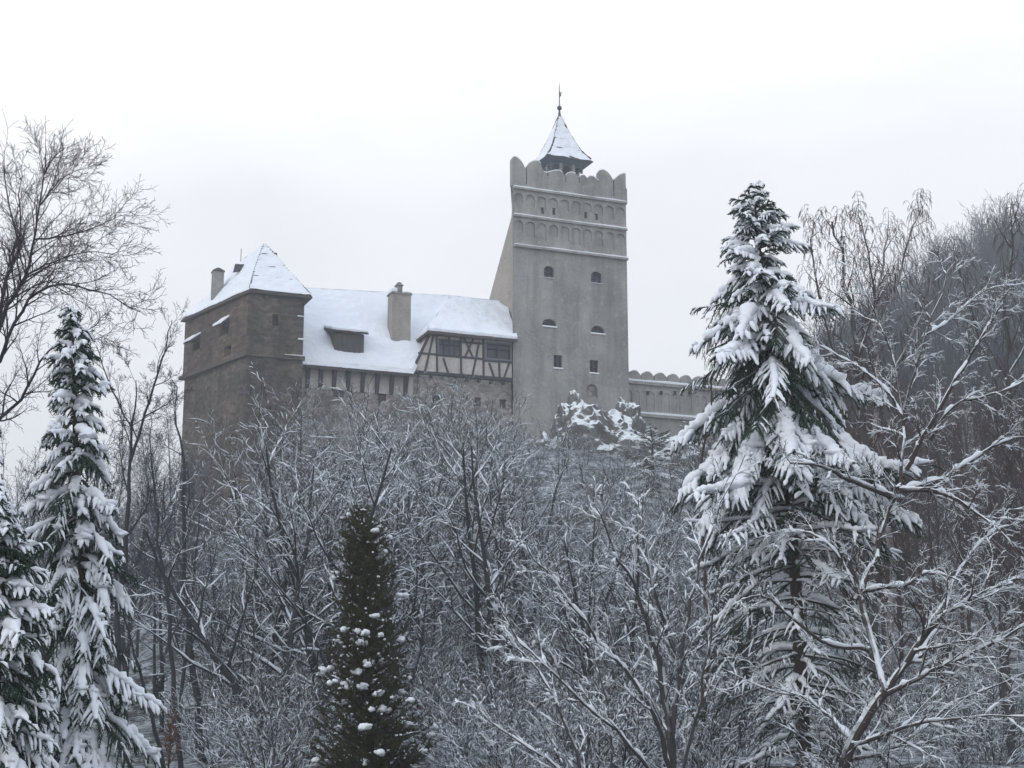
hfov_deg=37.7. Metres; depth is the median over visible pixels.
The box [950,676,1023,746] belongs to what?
shrub
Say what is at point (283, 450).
bare tree
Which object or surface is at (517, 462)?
bare tree
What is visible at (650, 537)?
bare tree
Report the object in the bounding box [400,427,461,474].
shrub
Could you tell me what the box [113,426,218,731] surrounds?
bare tree
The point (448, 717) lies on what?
shrub
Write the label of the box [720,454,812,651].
bare tree
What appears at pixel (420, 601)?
bare tree
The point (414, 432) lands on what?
bare tree
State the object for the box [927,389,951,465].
bare tree
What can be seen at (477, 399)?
window
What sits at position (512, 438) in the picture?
bare tree
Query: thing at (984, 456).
bare tree
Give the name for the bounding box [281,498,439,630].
bare tree
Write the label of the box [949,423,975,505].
bare tree
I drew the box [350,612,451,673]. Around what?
shrub
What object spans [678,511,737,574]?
shrub
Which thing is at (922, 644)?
bare tree
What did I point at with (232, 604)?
shrub
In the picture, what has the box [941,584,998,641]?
shrub
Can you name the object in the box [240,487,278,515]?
bare tree
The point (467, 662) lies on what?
shrub
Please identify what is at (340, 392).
window
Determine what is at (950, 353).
wood
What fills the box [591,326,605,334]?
window
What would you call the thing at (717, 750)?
shrub
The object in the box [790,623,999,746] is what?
shrub
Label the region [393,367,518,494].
bare tree
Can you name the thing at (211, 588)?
bare tree
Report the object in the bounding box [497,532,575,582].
shrub
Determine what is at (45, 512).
bare tree
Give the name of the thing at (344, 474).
bare tree
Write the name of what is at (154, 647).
bare tree
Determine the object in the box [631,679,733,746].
shrub
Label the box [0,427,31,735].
spruce tree
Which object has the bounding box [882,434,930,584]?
bare tree
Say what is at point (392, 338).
castle wing
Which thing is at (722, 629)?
shrub
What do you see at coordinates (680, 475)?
shrub
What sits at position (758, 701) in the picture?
shrub
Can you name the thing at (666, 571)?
bare tree
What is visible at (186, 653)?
bare tree
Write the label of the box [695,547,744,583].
shrub
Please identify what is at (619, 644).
bare tree
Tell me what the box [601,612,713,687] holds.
shrub
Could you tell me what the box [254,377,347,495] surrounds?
bare tree
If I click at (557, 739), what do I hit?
shrub
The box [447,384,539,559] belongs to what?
bare tree
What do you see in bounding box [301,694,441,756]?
shrub
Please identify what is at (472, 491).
bare tree
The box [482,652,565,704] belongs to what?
shrub
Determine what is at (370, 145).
sky
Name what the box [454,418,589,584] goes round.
bare tree
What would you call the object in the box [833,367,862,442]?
bare tree
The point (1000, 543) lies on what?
bare tree
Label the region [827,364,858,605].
bare tree
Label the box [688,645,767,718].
shrub
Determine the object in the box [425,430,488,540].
bare tree
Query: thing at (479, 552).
bare tree
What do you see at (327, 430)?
bare tree
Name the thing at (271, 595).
shrub
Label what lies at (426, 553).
bare tree
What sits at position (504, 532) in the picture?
bare tree
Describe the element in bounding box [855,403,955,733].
bare tree
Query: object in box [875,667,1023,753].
shrub
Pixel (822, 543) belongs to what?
shrub
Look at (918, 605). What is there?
bare tree
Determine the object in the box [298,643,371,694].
shrub
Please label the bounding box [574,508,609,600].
bare tree
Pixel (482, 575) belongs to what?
shrub
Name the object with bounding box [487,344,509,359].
window
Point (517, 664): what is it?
shrub
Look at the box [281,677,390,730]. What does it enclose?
shrub
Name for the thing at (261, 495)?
bare tree
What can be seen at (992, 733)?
shrub
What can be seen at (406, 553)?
bare tree
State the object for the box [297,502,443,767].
cypress tree
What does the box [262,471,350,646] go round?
bare tree
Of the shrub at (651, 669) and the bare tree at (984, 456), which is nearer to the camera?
the shrub at (651, 669)
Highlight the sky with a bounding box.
[0,0,1023,608]
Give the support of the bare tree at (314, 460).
on the ground
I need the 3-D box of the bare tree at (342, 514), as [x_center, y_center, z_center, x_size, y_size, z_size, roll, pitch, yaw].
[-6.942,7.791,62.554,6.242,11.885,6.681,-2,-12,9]
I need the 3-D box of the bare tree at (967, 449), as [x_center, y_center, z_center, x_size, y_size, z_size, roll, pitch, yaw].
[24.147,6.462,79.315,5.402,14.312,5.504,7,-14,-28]
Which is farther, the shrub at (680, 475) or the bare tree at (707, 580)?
the shrub at (680, 475)
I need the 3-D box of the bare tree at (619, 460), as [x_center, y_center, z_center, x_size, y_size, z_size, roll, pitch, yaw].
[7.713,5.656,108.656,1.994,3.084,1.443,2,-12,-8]
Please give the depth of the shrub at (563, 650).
61.67 m
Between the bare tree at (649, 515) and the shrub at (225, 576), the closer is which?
the bare tree at (649, 515)
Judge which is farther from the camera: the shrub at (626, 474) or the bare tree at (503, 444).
the bare tree at (503, 444)
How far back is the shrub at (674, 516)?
86.96 m
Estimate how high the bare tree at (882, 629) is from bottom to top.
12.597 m
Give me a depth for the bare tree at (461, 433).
74.53 m
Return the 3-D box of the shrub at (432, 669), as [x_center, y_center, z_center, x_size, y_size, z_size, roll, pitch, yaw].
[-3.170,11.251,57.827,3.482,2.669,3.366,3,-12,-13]
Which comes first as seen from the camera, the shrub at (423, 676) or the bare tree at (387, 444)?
the shrub at (423, 676)
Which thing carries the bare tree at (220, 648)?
on the ground
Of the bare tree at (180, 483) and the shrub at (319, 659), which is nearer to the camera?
the shrub at (319, 659)
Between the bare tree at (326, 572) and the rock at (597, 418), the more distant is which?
the rock at (597, 418)
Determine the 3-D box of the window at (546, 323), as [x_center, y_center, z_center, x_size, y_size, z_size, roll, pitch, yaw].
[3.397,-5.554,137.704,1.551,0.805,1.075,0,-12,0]
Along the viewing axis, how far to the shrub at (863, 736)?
42.73 m
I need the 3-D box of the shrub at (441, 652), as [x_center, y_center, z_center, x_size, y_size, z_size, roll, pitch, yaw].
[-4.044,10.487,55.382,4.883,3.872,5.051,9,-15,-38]
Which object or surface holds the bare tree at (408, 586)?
on the ground
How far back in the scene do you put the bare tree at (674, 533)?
80.37 m
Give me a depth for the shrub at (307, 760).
41.58 m
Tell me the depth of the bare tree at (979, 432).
123.52 m
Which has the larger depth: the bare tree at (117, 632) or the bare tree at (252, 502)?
the bare tree at (252, 502)
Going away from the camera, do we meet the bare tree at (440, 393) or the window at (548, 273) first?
the bare tree at (440, 393)
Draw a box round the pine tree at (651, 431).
[617,424,688,501]
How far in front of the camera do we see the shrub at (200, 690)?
62.26 m
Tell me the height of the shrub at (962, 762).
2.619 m
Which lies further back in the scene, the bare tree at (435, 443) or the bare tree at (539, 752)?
the bare tree at (435, 443)
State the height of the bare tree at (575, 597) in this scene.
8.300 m
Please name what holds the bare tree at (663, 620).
on the ground
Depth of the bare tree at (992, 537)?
55.54 m
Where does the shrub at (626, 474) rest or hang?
on the ground
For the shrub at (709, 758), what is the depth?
32.25 m
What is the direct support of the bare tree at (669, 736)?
on the ground
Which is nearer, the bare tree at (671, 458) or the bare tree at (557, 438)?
the bare tree at (671, 458)
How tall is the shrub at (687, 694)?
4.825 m
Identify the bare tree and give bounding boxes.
[0,109,173,430]
[0,411,139,699]
[0,416,162,684]
[1,470,47,539]
[5,501,53,659]
[6,480,138,684]
[7,463,66,598]
[16,485,161,569]
[21,403,163,615]
[22,481,66,571]
[24,492,194,625]
[28,441,119,697]
[84,448,189,676]
[88,296,194,743]
[93,424,163,542]
[97,506,149,628]
[98,484,187,596]
[101,478,163,718]
[103,373,464,761]
[103,458,186,627]
[110,405,252,598]
[110,439,177,657]
[111,511,137,629]
[112,406,186,585]
[112,598,167,767]
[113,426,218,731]
[114,504,173,616]
[120,441,180,581]
[120,453,194,617]
[121,507,235,698]
[122,374,199,767]
[123,446,212,589]
[126,450,257,743]
[131,439,227,594]
[133,360,231,762]
[134,455,237,642]
[137,362,428,728]
[137,393,218,572]
[142,505,325,702]
[148,407,325,660]
[152,501,227,651]
[166,567,312,717]
[174,552,299,668]
[189,588,252,749]
[194,430,323,660]
[201,477,322,689]
[204,612,279,756]
[205,461,311,584]
[207,551,273,646]
[212,425,367,728]
[215,478,325,617]
[223,464,341,706]
[224,425,509,681]
[227,518,272,601]
[228,449,292,541]
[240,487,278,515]
[243,463,323,560]
[244,407,407,607]
[246,421,474,677]
[251,413,312,499]
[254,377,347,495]
[262,447,453,726]
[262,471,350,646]
[267,430,348,552]
[273,434,418,658]
[275,416,335,504]
[280,423,337,495]
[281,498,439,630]
[288,395,366,477]
[289,415,364,504]
[291,459,347,563]
[299,433,331,496]
[301,492,402,708]
[303,434,396,546]
[310,433,437,592]
[310,446,355,528]
[311,445,484,705]
[315,456,440,567]
[316,419,348,483]
[320,429,491,684]
[323,382,418,507]
[326,394,402,483]
[329,390,416,485]
[338,408,437,523]
[338,484,461,693]
[340,447,371,513]
[348,430,526,593]
[349,415,387,462]
[350,413,467,562]
[364,416,395,469]
[365,416,407,484]
[366,409,433,531]
[374,375,564,699]
[379,410,427,468]
[379,508,437,631]
[382,499,458,692]
[383,443,438,533]
[387,374,487,457]
[387,392,437,450]
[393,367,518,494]
[395,440,587,687]
[396,385,565,705]
[406,412,477,533]
[416,425,550,573]
[416,426,523,656]
[420,431,475,550]
[420,478,485,617]
[424,393,451,460]
[425,418,517,631]
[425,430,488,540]
[434,431,563,663]
[436,419,552,640]
[438,412,482,454]
[440,403,463,444]
[442,401,537,517]
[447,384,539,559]
[451,609,625,767]
[453,427,584,603]
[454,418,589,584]
[456,471,695,694]
[470,412,530,477]
[481,408,518,450]
[485,446,771,767]
[494,484,646,700]
[494,490,591,692]
[499,421,521,460]
[503,431,532,501]
[505,414,526,446]
[510,425,557,467]
[512,472,695,713]
[530,413,556,439]
[532,504,605,592]
[533,523,601,623]
[534,527,584,629]
[546,409,576,445]
[547,430,569,475]
[549,425,571,465]
[551,481,582,524]
[557,482,768,721]
[567,423,600,464]
[569,448,592,486]
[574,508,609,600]
[576,434,592,476]
[583,520,687,683]
[585,441,622,482]
[591,496,619,551]
[598,524,664,654]
[602,417,822,718]
[603,518,715,696]
[609,491,694,596]
[610,444,630,480]
[613,493,697,597]
[618,455,634,491]
[627,438,646,461]
[636,490,664,550]
[641,450,676,490]
[646,479,688,534]
[650,495,693,584]
[657,503,768,662]
[660,462,682,503]
[661,496,868,729]
[665,442,677,473]
[667,459,690,501]
[669,433,695,466]
[672,425,752,607]
[672,501,770,594]
[676,502,742,621]
[682,438,712,467]
[696,431,752,589]
[708,234,1023,767]
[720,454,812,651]
[799,368,925,719]
[806,506,896,689]
[808,517,828,608]
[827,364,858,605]
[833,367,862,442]
[837,350,897,556]
[839,410,917,665]
[850,371,957,607]
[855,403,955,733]
[857,384,934,634]
[867,388,898,442]
[873,520,984,751]
[880,437,931,572]
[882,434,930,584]
[883,409,908,449]
[885,371,913,455]
[894,377,960,551]
[896,404,986,692]
[897,413,956,616]
[898,388,928,455]
[905,408,940,531]
[913,378,1018,632]
[915,372,957,498]
[920,445,995,668]
[924,363,968,464]
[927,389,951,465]
[927,389,997,618]
[931,393,1023,752]
[933,411,957,451]
[935,403,1023,655]
[936,396,979,492]
[947,390,967,450]
[948,401,1018,563]
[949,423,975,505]
[949,471,1022,649]
[957,361,1023,548]
[966,401,991,488]
[968,435,998,497]
[970,439,1023,645]
[973,401,990,463]
[975,456,1023,604]
[980,485,1023,620]
[989,488,1023,573]
[992,370,1023,586]
[993,396,1023,527]
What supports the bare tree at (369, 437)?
on the ground
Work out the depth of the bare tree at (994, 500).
59.55 m
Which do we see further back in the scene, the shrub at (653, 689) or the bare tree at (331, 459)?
the bare tree at (331, 459)
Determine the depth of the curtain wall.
142.12 m
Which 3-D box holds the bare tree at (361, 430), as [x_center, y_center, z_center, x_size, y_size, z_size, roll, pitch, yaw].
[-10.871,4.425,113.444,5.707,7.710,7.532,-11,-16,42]
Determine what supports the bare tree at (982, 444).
on the ground
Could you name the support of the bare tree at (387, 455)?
on the ground
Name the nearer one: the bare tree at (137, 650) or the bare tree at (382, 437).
the bare tree at (137, 650)
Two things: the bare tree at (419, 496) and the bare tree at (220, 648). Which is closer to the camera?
the bare tree at (220, 648)
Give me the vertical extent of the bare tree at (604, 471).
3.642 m
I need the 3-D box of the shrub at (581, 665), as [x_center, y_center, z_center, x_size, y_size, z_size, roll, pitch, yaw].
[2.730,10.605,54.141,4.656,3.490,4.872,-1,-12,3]
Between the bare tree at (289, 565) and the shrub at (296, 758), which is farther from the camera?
the bare tree at (289, 565)
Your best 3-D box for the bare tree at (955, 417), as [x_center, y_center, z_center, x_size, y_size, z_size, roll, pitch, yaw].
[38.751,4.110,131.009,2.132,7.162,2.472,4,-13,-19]
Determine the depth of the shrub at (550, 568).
81.39 m
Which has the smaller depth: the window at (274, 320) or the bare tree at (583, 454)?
the bare tree at (583, 454)
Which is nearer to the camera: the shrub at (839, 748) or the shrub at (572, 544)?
the shrub at (839, 748)
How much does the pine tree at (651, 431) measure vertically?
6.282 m
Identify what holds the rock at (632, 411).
on the ground
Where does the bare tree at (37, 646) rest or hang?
on the ground
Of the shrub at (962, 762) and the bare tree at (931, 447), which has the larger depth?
the bare tree at (931, 447)
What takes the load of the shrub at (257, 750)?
on the ground
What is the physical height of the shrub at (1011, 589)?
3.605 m
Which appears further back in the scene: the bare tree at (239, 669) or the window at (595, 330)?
the window at (595, 330)
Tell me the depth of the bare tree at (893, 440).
76.30 m
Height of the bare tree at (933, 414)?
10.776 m
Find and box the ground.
[9,287,1023,767]
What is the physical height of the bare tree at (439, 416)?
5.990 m
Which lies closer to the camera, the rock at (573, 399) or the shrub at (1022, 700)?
the shrub at (1022, 700)
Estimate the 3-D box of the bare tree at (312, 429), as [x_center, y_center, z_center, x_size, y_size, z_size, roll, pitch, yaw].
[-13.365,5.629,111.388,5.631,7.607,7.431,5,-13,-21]
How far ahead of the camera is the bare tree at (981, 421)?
133.37 m
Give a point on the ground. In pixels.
(135, 715)
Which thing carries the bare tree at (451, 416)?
on the ground
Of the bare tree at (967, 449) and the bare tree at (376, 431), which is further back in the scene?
the bare tree at (376, 431)
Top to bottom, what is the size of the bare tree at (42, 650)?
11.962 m
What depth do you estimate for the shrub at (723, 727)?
34.07 m
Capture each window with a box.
[272,315,276,325]
[333,390,342,397]
[378,393,384,400]
[432,395,440,404]
[438,339,459,355]
[474,398,479,406]
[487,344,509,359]
[500,400,504,408]
[542,320,556,327]
[544,267,554,278]
[553,356,562,369]
[589,361,598,373]
[591,272,601,283]
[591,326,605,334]
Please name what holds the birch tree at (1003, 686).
on the ground
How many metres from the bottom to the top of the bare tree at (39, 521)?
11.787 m
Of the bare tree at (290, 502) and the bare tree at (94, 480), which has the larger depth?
the bare tree at (290, 502)
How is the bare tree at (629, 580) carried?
on the ground
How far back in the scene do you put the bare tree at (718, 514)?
72.70 m
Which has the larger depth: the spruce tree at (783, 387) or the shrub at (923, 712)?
the shrub at (923, 712)
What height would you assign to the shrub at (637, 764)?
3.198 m
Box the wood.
[793,191,1023,467]
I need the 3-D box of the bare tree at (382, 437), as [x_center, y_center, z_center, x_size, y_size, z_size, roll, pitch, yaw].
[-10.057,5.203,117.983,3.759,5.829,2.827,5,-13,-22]
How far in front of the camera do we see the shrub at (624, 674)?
52.80 m
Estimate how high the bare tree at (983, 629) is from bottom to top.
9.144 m
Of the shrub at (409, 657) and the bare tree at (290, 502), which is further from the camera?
the bare tree at (290, 502)
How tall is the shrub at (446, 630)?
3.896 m
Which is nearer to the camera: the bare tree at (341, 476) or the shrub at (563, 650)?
the shrub at (563, 650)
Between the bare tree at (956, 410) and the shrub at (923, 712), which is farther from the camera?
the bare tree at (956, 410)
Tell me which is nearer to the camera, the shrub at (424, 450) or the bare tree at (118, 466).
the bare tree at (118, 466)
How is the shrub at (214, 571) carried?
on the ground
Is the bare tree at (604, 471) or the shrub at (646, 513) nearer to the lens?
the shrub at (646, 513)
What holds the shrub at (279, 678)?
on the ground
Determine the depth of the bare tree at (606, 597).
58.59 m
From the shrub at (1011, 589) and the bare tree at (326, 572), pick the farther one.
the shrub at (1011, 589)
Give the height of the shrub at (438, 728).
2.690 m
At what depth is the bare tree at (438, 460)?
93.37 m
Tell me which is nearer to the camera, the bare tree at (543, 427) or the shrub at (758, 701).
the shrub at (758, 701)
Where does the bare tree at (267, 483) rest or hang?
on the ground
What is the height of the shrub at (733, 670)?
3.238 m
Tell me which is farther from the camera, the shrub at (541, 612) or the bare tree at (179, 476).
the bare tree at (179, 476)
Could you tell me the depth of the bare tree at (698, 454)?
116.38 m
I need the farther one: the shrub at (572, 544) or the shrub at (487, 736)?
the shrub at (572, 544)
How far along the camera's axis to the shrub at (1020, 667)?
62.57 m
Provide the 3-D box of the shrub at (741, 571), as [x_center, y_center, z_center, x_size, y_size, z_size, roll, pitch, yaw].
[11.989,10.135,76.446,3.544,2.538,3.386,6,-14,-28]
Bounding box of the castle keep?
[178,244,311,563]
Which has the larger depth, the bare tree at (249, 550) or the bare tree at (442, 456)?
the bare tree at (442, 456)
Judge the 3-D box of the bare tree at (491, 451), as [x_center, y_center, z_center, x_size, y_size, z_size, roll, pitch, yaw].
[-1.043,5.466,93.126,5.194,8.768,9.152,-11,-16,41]
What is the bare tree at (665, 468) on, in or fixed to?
on the ground
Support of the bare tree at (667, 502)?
on the ground
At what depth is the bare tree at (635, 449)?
112.22 m
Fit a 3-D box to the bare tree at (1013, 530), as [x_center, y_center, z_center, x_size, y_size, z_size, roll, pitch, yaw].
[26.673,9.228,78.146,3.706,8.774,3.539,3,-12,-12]
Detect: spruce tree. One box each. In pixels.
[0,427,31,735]
[0,479,63,767]
[19,305,167,767]
[664,179,946,767]
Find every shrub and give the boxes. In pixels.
[119,611,308,767]
[164,642,260,724]
[184,613,335,743]
[189,654,348,767]
[189,663,324,767]
[193,592,264,634]
[196,556,237,587]
[204,556,252,588]
[204,649,305,733]
[207,587,248,618]
[211,706,307,767]
[217,636,340,767]
[235,571,336,624]
[252,653,309,692]
[256,650,363,751]
[266,675,330,728]
[279,686,425,767]
[281,590,339,671]
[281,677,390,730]
[284,640,411,690]
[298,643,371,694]
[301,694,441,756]
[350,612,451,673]
[354,641,469,745]
[364,631,427,691]
[373,618,476,709]
[381,566,465,656]
[384,646,489,732]
[394,602,518,678]
[394,656,584,759]
[395,693,501,763]
[398,584,564,720]
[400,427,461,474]
[400,630,578,767]
[400,642,474,701]
[403,614,518,698]
[403,652,547,751]
[404,697,566,767]
[405,585,458,621]
[406,703,503,767]
[431,717,545,767]
[434,679,569,767]
[451,551,523,607]
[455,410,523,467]
[457,604,535,653]
[474,523,544,582]
[481,627,661,767]
[482,581,572,637]
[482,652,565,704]
[491,670,629,760]
[494,669,610,732]
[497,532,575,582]
[502,458,545,485]
[508,666,710,767]
[520,648,658,767]
[522,629,651,708]
[524,619,606,687]
[527,425,591,477]
[528,553,579,587]
[530,678,622,767]
[533,617,624,696]
[540,517,606,570]
[540,634,623,686]
[541,605,748,767]
[541,630,648,728]
[555,669,708,766]
[568,437,663,489]
[568,461,650,515]
[585,642,688,714]
[592,660,831,767]
[594,457,655,504]
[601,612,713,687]
[606,482,688,551]
[614,446,671,497]
[620,633,728,725]
[627,539,720,647]
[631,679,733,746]
[631,695,774,767]
[640,529,698,590]
[647,488,724,545]
[647,505,686,527]
[651,669,738,712]
[655,457,698,503]
[655,462,718,507]
[656,617,739,684]
[671,658,823,757]
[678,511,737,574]
[680,596,788,672]
[680,639,782,703]
[687,685,786,767]
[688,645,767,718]
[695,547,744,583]
[722,563,765,599]
[723,666,791,722]
[743,586,839,666]
[759,649,941,744]
[761,541,859,606]
[763,673,888,761]
[763,673,984,767]
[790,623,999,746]
[803,514,881,556]
[818,660,866,713]
[842,618,934,672]
[850,660,942,750]
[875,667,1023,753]
[878,672,959,745]
[901,690,1023,767]
[908,634,1014,692]
[909,667,1023,762]
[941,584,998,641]
[946,674,1023,755]
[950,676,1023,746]
[982,658,1023,736]
[983,572,1023,606]
[983,609,1023,647]
[994,652,1023,702]
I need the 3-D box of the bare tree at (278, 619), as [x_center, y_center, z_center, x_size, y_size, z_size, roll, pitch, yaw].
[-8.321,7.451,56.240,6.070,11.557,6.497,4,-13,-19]
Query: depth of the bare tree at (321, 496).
90.53 m
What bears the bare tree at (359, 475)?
on the ground
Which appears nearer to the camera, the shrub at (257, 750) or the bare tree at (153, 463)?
the shrub at (257, 750)
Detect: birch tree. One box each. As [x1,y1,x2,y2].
[694,311,731,767]
[796,192,895,744]
[846,188,951,738]
[944,183,1023,756]
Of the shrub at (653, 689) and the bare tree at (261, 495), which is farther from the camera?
the bare tree at (261, 495)
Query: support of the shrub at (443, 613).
on the ground
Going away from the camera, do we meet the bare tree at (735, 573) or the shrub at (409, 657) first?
the shrub at (409, 657)
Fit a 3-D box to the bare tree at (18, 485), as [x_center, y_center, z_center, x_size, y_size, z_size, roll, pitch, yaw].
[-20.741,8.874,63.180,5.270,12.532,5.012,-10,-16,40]
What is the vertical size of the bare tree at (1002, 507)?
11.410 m
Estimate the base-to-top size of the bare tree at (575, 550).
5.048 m
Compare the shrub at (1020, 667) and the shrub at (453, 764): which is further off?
the shrub at (1020, 667)
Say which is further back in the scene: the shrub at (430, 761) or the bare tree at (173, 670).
the bare tree at (173, 670)
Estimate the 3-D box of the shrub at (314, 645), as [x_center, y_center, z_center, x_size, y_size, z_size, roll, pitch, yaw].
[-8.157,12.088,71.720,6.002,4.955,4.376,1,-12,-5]
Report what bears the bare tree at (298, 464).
on the ground
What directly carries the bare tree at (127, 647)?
on the ground
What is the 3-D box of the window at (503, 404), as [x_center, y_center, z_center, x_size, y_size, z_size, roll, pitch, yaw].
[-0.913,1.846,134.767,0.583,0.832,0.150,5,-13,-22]
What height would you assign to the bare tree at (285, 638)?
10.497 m
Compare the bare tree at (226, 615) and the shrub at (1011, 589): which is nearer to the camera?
the bare tree at (226, 615)
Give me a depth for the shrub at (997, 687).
53.56 m
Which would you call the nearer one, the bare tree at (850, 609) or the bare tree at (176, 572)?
the bare tree at (850, 609)
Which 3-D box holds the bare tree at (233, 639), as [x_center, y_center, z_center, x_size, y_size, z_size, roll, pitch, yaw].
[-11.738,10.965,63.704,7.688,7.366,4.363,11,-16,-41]
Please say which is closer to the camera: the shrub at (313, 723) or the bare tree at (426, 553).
the shrub at (313, 723)
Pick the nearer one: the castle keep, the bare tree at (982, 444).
the bare tree at (982, 444)
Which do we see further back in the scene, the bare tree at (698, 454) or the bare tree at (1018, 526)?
the bare tree at (698, 454)
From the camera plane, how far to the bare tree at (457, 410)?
108.15 m
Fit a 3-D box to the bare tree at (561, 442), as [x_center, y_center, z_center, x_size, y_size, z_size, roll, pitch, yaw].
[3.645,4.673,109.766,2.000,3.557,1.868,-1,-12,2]
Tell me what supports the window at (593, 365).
in the castle tower
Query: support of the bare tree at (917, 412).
on the ground
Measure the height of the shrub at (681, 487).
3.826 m
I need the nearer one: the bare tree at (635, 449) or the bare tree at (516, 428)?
the bare tree at (635, 449)
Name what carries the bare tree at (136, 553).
on the ground
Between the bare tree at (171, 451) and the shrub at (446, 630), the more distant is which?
the bare tree at (171, 451)
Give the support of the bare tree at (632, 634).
on the ground
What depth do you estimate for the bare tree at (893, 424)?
123.39 m
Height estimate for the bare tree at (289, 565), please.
13.597 m
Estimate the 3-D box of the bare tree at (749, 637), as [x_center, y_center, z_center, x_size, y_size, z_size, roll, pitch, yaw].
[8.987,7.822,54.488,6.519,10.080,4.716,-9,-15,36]
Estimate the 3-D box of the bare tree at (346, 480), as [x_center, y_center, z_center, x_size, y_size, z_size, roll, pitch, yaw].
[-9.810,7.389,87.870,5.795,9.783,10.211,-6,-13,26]
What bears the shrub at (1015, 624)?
on the ground
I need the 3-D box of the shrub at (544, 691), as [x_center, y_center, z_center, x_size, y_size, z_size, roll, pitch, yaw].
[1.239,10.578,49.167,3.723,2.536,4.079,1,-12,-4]
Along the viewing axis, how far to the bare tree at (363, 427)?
105.62 m
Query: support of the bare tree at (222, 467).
on the ground
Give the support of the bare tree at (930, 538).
on the ground
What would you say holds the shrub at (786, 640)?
on the ground
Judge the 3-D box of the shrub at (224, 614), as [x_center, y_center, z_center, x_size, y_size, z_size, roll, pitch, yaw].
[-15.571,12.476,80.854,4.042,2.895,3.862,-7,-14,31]
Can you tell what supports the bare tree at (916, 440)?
on the ground
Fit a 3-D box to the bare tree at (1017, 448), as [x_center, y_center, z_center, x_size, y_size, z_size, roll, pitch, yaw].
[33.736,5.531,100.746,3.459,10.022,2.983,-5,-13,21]
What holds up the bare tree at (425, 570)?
on the ground
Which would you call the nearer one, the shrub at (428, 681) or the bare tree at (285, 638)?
the shrub at (428, 681)
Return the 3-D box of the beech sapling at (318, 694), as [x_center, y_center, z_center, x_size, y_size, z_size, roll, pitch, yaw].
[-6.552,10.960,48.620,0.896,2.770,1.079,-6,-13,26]
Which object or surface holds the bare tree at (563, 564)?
on the ground
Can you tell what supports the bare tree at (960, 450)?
on the ground
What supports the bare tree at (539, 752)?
on the ground
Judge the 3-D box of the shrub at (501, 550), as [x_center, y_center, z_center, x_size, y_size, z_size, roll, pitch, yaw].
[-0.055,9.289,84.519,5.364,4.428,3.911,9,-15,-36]
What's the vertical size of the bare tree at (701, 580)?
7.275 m
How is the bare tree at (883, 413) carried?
on the ground
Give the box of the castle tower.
[489,85,628,446]
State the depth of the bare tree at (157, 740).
29.42 m
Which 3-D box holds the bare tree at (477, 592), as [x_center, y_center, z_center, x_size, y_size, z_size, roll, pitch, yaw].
[-1.878,5.996,58.041,7.326,13.032,6.844,6,-13,-26]
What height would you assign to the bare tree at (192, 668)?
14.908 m
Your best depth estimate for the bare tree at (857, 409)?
92.04 m
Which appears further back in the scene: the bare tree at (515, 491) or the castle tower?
the castle tower
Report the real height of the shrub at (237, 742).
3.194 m
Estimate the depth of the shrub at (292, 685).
53.84 m
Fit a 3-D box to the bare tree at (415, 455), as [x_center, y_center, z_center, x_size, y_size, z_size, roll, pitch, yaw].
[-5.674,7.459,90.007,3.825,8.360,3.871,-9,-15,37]
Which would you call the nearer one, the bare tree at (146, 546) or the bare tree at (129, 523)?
the bare tree at (129, 523)
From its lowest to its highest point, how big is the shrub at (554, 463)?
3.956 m
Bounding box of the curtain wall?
[629,370,729,447]
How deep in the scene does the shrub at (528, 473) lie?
98.41 m
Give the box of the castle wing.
[299,282,517,476]
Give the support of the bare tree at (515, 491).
on the ground
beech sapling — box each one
[161,705,180,767]
[296,680,322,755]
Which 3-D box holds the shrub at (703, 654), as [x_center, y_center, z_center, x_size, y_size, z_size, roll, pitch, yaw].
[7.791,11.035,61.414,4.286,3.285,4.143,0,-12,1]
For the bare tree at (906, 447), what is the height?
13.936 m
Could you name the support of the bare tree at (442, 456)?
on the ground
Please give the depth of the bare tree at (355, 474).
102.99 m
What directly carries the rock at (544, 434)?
on the ground
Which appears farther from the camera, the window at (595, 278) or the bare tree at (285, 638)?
the window at (595, 278)
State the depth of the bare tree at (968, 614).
69.76 m
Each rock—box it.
[533,431,560,447]
[550,390,583,438]
[553,402,653,459]
[615,397,645,434]
[644,435,709,467]
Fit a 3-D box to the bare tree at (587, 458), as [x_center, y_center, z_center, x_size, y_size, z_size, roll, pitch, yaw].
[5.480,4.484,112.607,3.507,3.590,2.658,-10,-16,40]
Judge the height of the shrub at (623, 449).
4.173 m
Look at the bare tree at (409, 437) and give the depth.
115.98 m
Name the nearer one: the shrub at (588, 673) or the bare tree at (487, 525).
the shrub at (588, 673)
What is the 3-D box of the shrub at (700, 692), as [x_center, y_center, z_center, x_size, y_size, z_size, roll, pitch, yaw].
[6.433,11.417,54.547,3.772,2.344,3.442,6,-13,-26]
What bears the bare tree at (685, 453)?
on the ground
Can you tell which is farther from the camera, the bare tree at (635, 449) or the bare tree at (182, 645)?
the bare tree at (635, 449)
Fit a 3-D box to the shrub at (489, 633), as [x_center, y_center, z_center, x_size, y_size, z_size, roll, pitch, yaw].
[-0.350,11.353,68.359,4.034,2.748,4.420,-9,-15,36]
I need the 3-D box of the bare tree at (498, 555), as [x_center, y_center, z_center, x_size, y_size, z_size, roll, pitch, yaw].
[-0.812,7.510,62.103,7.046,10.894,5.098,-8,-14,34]
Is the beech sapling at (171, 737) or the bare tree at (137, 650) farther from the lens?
the bare tree at (137, 650)
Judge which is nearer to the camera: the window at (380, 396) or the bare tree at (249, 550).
the bare tree at (249, 550)
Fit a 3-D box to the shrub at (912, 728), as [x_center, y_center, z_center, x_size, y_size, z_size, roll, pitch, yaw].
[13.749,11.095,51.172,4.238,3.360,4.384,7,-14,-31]
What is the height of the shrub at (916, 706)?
3.892 m

